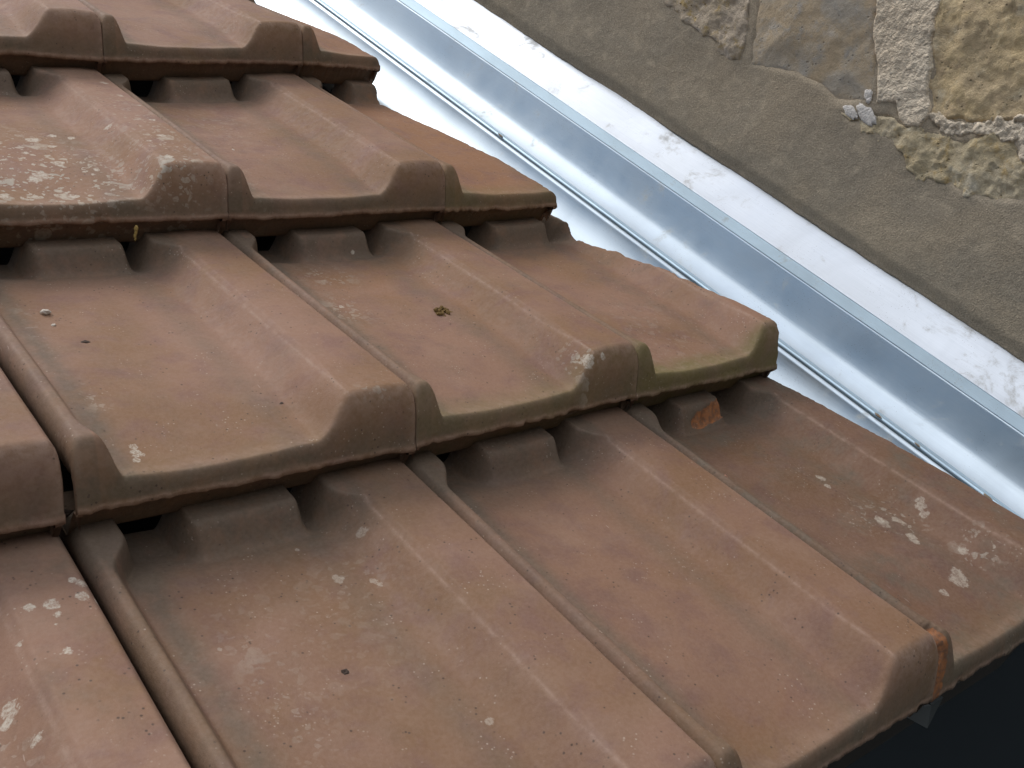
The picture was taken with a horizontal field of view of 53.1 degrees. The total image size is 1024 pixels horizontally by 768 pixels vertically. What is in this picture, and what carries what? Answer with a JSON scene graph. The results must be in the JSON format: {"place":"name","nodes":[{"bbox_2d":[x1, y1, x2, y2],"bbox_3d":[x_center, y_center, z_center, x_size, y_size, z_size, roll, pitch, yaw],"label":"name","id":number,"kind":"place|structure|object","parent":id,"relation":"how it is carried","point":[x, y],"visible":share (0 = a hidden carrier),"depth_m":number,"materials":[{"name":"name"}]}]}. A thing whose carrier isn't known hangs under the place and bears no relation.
{"place":"outdoors","nodes":[
{"label":"outdoors","id":0,"kind":"place"},
{"label":"ground","id":1,"kind":"structure","parent":0,"visible":0},
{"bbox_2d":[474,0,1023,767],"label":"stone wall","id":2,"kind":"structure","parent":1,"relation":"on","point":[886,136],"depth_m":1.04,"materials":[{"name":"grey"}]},
{"bbox_2d":[0,75,1018,767],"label":"roof deck","id":3,"kind":"structure","parent":2,"relation":"attached to","point":[266,243],"depth_m":0.79,"materials":[{"name":"black"}]},
{"bbox_2d":[0,531,190,767],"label":"clay tile","id":4,"kind":"object","parent":3,"relation":"on","point":[74,693],"visible":0.94,"depth_m":0.45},
{"bbox_2d":[0,368,65,540],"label":"clay tile","id":5,"kind":"object","parent":4,"relation":"on","point":[31,492],"visible":1,"depth_m":0.52,"materials":[{"name":"brown ceramic"}]},
{"bbox_2d":[64,509,73,517],"bbox_3d":[-0.246,0.072,0.547,0.023,0.008,0.013,-7,13,-28],"label":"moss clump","id":6,"kind":"object","parent":4,"relation":"on","point":[67,512],"visible":0.06,"depth_m":0.55,"materials":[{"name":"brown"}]},
{"bbox_2d":[246,0,379,83],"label":"cut clay tile","id":7,"kind":"object","parent":3,"relation":"on","point":[329,58],"visible":0.68,"depth_m":1.17,"materials":[{"name":"brown tile"}]},
{"bbox_2d":[60,458,715,767],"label":"clay tile","id":8,"kind":"object","parent":3,"relation":"on","point":[247,628],"visible":0.96,"depth_m":0.53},
{"bbox_2d":[0,230,415,535],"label":"clay tile","id":9,"kind":"object","parent":8,"relation":"on","point":[185,371],"visible":1,"depth_m":0.65,"materials":[{"name":"brown tile"}]},
{"bbox_2d":[40,309,51,314],"bbox_3d":[-0.310,-0.048,0.680,0.007,0.004,0.005,-10,44,-39],"label":"pebble","id":10,"kind":"object","parent":9,"relation":"on","point":[44,311],"visible":1,"depth_m":0.68,"materials":[{"name":"grey stone"}]},
{"bbox_2d":[0,66,228,247],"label":"clay tile","id":11,"kind":"object","parent":9,"relation":"on","point":[85,153],"visible":1,"depth_m":0.80,"materials":[{"name":"brown tile"}]},
{"bbox_2d":[0,0,103,75],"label":"clay tile","id":12,"kind":"object","parent":11,"relation":"on","point":[56,33],"visible":0.96,"depth_m":0.95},
{"bbox_2d":[133,225,137,240],"bbox_3d":[-0.285,-0.114,0.777,0.007,0.012,0.003,9,15,41],"label":"straw wisp","id":13,"kind":"object","parent":11,"relation":"hanging from","point":[135,230],"visible":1,"depth_m":0.78,"materials":[{"name":"yellow"}]},
{"bbox_2d":[341,669,348,674],"bbox_3d":[-0.085,0.147,0.521,0.005,0.003,0.004,-10,45,-39],"label":"crumb","id":14,"kind":"object","parent":8,"relation":"on","point":[344,671],"visible":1,"depth_m":0.52,"materials":[{"name":"grey"}]},
{"bbox_2d":[300,76,556,226],"bbox_3d":[-0.106,-0.264,1.098,0.142,0.093,0.338,-10,44,-39],"label":"cut clay tile","id":15,"kind":"object","parent":3,"relation":"on","point":[481,187],"visible":0.75,"depth_m":1.04,"materials":[{"name":"brown tile"}]},
{"bbox_2d":[322,83,710,392],"bbox_3d":[-0.153,-0.277,1.193,0.210,0.044,1.546,-10,44,-39],"label":"timber batten","id":16,"kind":"object","parent":3,"relation":"on","point":[328,88],"depth_m":1.22,"materials":[{"name":"brown wood"}]},
{"bbox_2d":[625,375,1023,712],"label":"cut clay tile","id":17,"kind":"object","parent":16,"relation":"on","point":[936,553],"visible":0.84,"depth_m":0.78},
{"bbox_2d":[906,696,942,728],"bbox_3d":[0.263,0.209,0.659,0.038,0.011,0.022,-10,44,-39],"label":"metal clip","id":18,"kind":"object","parent":17,"relation":"attached to","point":[923,716],"visible":0.46,"depth_m":0.66,"materials":[{"name":"grey metal"}]},
{"bbox_2d":[437,215,778,409],"bbox_3d":[0.080,-0.089,0.942,0.186,0.085,0.305,-10,44,-39],"label":"cut clay tile","id":19,"kind":"object","parent":3,"relation":"on","point":[682,336],"visible":0.91,"depth_m":0.92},
{"bbox_2d":[255,0,1023,518],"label":"zinc gutter","id":20,"kind":"object","parent":3,"relation":"on","point":[835,358],"visible":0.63,"depth_m":1.13,"materials":[{"name":"silver metal"}]},
{"bbox_2d":[404,407,937,767],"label":"clay tile","id":21,"kind":"object","parent":3,"relation":"on","point":[721,624],"visible":0.99,"depth_m":0.63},
{"bbox_2d":[222,219,637,458],"bbox_3d":[-0.072,-0.062,0.817,0.217,0.086,0.308,-10,44,-39],"label":"clay tile","id":22,"kind":"object","parent":21,"relation":"on","point":[501,349],"visible":0.97,"depth_m":0.79,"materials":[{"name":"brown tile"}]},
{"bbox_2d":[102,73,444,236],"bbox_3d":[-0.237,-0.245,0.985,0.225,0.087,0.337,-10,44,-39],"label":"clay tile","id":23,"kind":"object","parent":22,"relation":"on","point":[303,154],"visible":0.91,"depth_m":0.94,"materials":[{"name":"brown tile"}]},
{"bbox_2d":[79,0,302,81],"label":"clay tile","id":24,"kind":"object","parent":23,"relation":"on","point":[158,40],"visible":0.97,"depth_m":1.09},
{"bbox_2d":[433,305,451,316],"bbox_3d":[-0.055,-0.057,0.821,0.013,0.012,0.018,7,13,33],"label":"moss tuft","id":25,"kind":"object","parent":22,"relation":"on","point":[440,310],"visible":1,"depth_m":0.82,"materials":[{"name":"brown"}]},
{"bbox_2d":[400,0,1023,433],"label":"wall flashing","id":26,"kind":"object","parent":2,"relation":"attached to","point":[968,360],"depth_m":1.11,"materials":[{"name":"metal"}]}
]}

